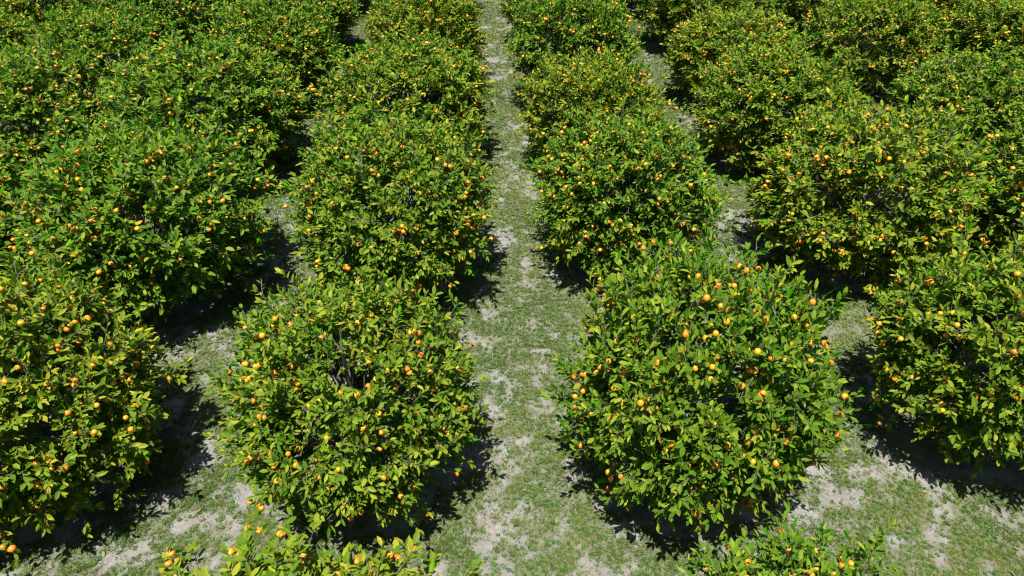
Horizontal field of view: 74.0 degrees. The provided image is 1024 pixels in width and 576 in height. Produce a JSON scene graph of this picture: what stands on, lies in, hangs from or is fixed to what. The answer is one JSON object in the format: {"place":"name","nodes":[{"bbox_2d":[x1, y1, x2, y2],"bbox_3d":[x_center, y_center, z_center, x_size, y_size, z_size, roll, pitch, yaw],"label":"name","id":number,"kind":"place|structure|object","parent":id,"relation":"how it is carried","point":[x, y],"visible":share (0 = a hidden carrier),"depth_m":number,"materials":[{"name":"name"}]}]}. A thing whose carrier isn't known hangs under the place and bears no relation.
{"place":"outdoors","nodes":[
{"label":"outdoors","id":0,"kind":"place"},
{"bbox_2d":[0,0,1023,575],"bbox_3d":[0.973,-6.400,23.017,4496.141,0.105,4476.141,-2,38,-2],"label":"ground","id":1,"kind":"structure","parent":0,"point":[904,432],"depth_m":11.06,"materials":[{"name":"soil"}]},
{"bbox_2d":[0,543,16,552],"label":"oranges","id":2,"kind":"object","parent":1,"relation":"on","point":[10,548],"visible":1,"depth_m":7.56,"materials":[{"name":"orange plant"}]},
{"bbox_2d":[0,3,33,62],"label":"orange tree","id":3,"kind":"object","parent":1,"relation":"on","point":[10,27],"visible":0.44,"depth_m":21.95,"materials":[{"name":"green plant"}]},
{"bbox_2d":[0,134,38,280],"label":"orange tree","id":4,"kind":"object","parent":1,"relation":"on","point":[9,171],"visible":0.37,"depth_m":13.73,"materials":[{"name":"green plant"}]},
{"bbox_2d":[0,0,91,46],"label":"orange tree","id":5,"kind":"object","parent":1,"relation":"on","point":[35,7],"visible":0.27,"depth_m":24.64,"materials":[{"name":"green plant"}]},
{"bbox_2d":[0,29,137,188],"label":"orange tree","id":6,"kind":"object","parent":1,"relation":"on","point":[18,74],"visible":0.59,"depth_m":16.59,"materials":[{"name":"green plant"}]},
{"bbox_2d":[6,0,175,99],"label":"orange tree","id":7,"kind":"object","parent":1,"relation":"on","point":[100,27],"visible":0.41,"depth_m":20.41,"materials":[{"name":"green plant"}]},
{"bbox_2d":[0,239,193,569],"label":"orange tree","id":8,"kind":"object","parent":1,"relation":"on","point":[99,375],"visible":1,"depth_m":9.42,"materials":[{"name":"green plant"}]},
{"bbox_2d":[0,95,293,326],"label":"orange tree","id":9,"kind":"object","parent":1,"relation":"on","point":[128,160],"visible":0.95,"depth_m":12.55,"materials":[{"name":"green plant"}]},
{"bbox_2d":[76,0,228,49],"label":"orange tree","id":10,"kind":"object","parent":1,"relation":"on","point":[194,13],"visible":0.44,"depth_m":24.20,"materials":[{"name":"green plant"}]},
{"bbox_2d":[87,15,316,188],"bbox_3d":[-8.028,-4.659,17.814,5.612,4.224,5.614,17,41,21],"label":"orange tree","id":11,"kind":"object","parent":1,"relation":"on","point":[174,74],"visible":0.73,"depth_m":16.92,"materials":[{"name":"green plant"}]},
{"bbox_2d":[168,0,236,9],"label":"orange tree","id":12,"kind":"object","parent":1,"relation":"on","point":[220,1],"visible":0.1,"depth_m":29.51,"materials":[{"name":"green plant"}]},
{"bbox_2d":[196,0,351,99],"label":"orange tree","id":13,"kind":"object","parent":1,"relation":"on","point":[311,41],"visible":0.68,"depth_m":20.73,"materials":[{"name":"green plant"}]},
{"bbox_2d":[234,0,363,47],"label":"orange tree","id":14,"kind":"object","parent":1,"relation":"on","point":[345,12],"visible":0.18,"depth_m":25.23,"materials":[{"name":"green plant"}]},
{"bbox_2d":[154,510,484,575],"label":"orange tree","id":15,"kind":"object","parent":1,"relation":"on","point":[381,564],"visible":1,"depth_m":7.45,"materials":[{"name":"green plant"}]},
{"bbox_2d":[202,262,489,537],"bbox_3d":[-2.327,1.572,9.946,4.029,4.111,4.160,-2,38,-2],"label":"orange tree","id":16,"kind":"object","parent":1,"relation":"on","point":[270,390],"visible":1,"depth_m":9.04,"materials":[{"name":"green plant"}]},
{"bbox_2d":[271,86,503,309],"bbox_3d":[-2.489,-1.768,14.110,4.722,4.247,4.990,-2,38,-2],"label":"orange tree","id":17,"kind":"object","parent":1,"relation":"on","point":[386,152],"visible":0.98,"depth_m":13.05,"materials":[{"name":"green plant"}]},
{"bbox_2d":[309,6,499,171],"bbox_3d":[-2.900,-5.215,18.542,5.137,4.160,5.087,-4,38,-6],"label":"orange tree","id":18,"kind":"object","parent":1,"relation":"on","point":[411,66],"visible":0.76,"depth_m":17.54,"materials":[{"name":"green plant"}]},
{"bbox_2d":[359,0,490,86],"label":"orange tree","id":19,"kind":"object","parent":1,"relation":"on","point":[456,19],"visible":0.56,"depth_m":21.75,"materials":[{"name":"green plant"}]},
{"bbox_2d":[370,0,482,32],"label":"orange tree","id":20,"kind":"object","parent":1,"relation":"on","point":[444,0],"visible":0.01,"depth_m":26.27,"materials":[{"name":"green plant"}]},
{"bbox_2d":[5,0,1022,575],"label":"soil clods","id":21,"kind":"object","parent":1,"relation":"on","point":[547,418],"visible":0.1,"depth_m":11.05,"materials":[{"name":"beige soil"}]},
{"bbox_2d":[26,4,1018,575],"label":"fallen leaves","id":22,"kind":"object","parent":1,"relation":"on","point":[502,438],"visible":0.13,"depth_m":10.73,"materials":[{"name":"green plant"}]},
{"bbox_2d":[493,0,585,47],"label":"orange tree","id":23,"kind":"object","parent":1,"relation":"on","point":[509,8],"visible":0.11,"depth_m":25.87,"materials":[{"name":"green plant"}]},
{"bbox_2d":[501,0,645,100],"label":"orange tree","id":24,"kind":"object","parent":1,"relation":"on","point":[605,24],"visible":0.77,"depth_m":20.54,"materials":[{"name":"green plant"}]},
{"bbox_2d":[513,37,677,167],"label":"orange tree","id":25,"kind":"object","parent":1,"relation":"on","point":[605,82],"visible":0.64,"depth_m":17.29,"materials":[{"name":"green plant"}]},
{"bbox_2d":[522,92,734,285],"bbox_3d":[2.352,-2.080,14.757,4.395,3.908,4.534,-8,39,-10],"label":"orange tree","id":26,"kind":"object","parent":1,"relation":"on","point":[581,169],"visible":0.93,"depth_m":13.59,"materials":[{"name":"green plant"}]},
{"bbox_2d":[628,0,646,7],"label":"orange tree","id":27,"kind":"object","parent":1,"relation":"on","point":[636,2],"visible":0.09,"depth_m":29.57,"materials":[{"name":"green plant"}]},
{"bbox_2d":[628,0,751,46],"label":"orange tree","id":28,"kind":"object","parent":1,"relation":"on","point":[669,15],"visible":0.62,"depth_m":25.44,"materials":[{"name":"green plant"}]},
{"bbox_2d":[539,198,863,539],"bbox_3d":[2.727,1.199,9.727,4.319,5.061,4.361,26,45,29],"label":"orange tree","id":29,"kind":"object","parent":1,"relation":"on","point":[638,369],"visible":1,"depth_m":8.67,"materials":[{"name":"green plant"}]},
{"bbox_2d":[658,0,807,104],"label":"orange tree","id":30,"kind":"object","parent":1,"relation":"on","point":[704,37],"visible":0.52,"depth_m":21.22,"materials":[{"name":"green plant"}]},
{"bbox_2d":[745,0,809,10],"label":"orange tree","id":31,"kind":"object","parent":1,"relation":"on","point":[758,4],"visible":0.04,"depth_m":29.95,"materials":[{"name":"green plant"}]},
{"bbox_2d":[686,29,869,173],"bbox_3d":[7.081,-4.965,18.474,4.688,3.851,4.650,2,38,2],"label":"orange tree","id":32,"kind":"object","parent":1,"relation":"on","point":[808,82],"visible":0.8,"depth_m":17.56,"materials":[{"name":"green plant"}]},
{"bbox_2d":[677,503,899,575],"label":"orange tree","id":33,"kind":"object","parent":1,"relation":"on","point":[787,556],"visible":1,"depth_m":7.02,"materials":[{"name":"green plant"}]},
{"bbox_2d":[755,0,864,43],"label":"orange tree","id":34,"kind":"object","parent":1,"relation":"on","point":[797,10],"visible":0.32,"depth_m":25.77,"materials":[{"name":"green plant"}]},
{"bbox_2d":[729,80,995,298],"bbox_3d":[7.393,-2.138,14.585,5.228,4.280,5.109,12,40,15],"label":"orange tree","id":35,"kind":"object","parent":1,"relation":"on","point":[844,149],"visible":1,"depth_m":13.66,"materials":[{"name":"green plant"}]},
{"bbox_2d":[800,0,951,100],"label":"orange tree","id":36,"kind":"object","parent":1,"relation":"on","point":[919,31],"visible":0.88,"depth_m":21.72,"materials":[{"name":"green plant"}]},
{"bbox_2d":[872,0,979,49],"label":"orange tree","id":37,"kind":"object","parent":1,"relation":"on","point":[947,5],"visible":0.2,"depth_m":25.38,"materials":[{"name":"green plant"}]},
{"bbox_2d":[856,215,1023,478],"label":"orange tree","id":38,"kind":"object","parent":1,"relation":"on","point":[916,325],"visible":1,"depth_m":10.03,"materials":[{"name":"green plant"}]},
{"bbox_2d":[878,35,1023,171],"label":"orange tree","id":39,"kind":"object","parent":1,"relation":"on","point":[1000,86],"visible":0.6,"depth_m":17.56,"materials":[{"name":"green plant"}]},
{"bbox_2d":[938,0,1023,96],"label":"orange tree","id":40,"kind":"object","parent":1,"relation":"on","point":[983,24],"visible":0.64,"depth_m":22.01,"materials":[{"name":"green plant"}]},
{"bbox_2d":[961,114,1023,256],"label":"orange tree","id":41,"kind":"object","parent":1,"relation":"on","point":[1004,168],"visible":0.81,"depth_m":14.50,"materials":[{"name":"green plant"}]}
]}

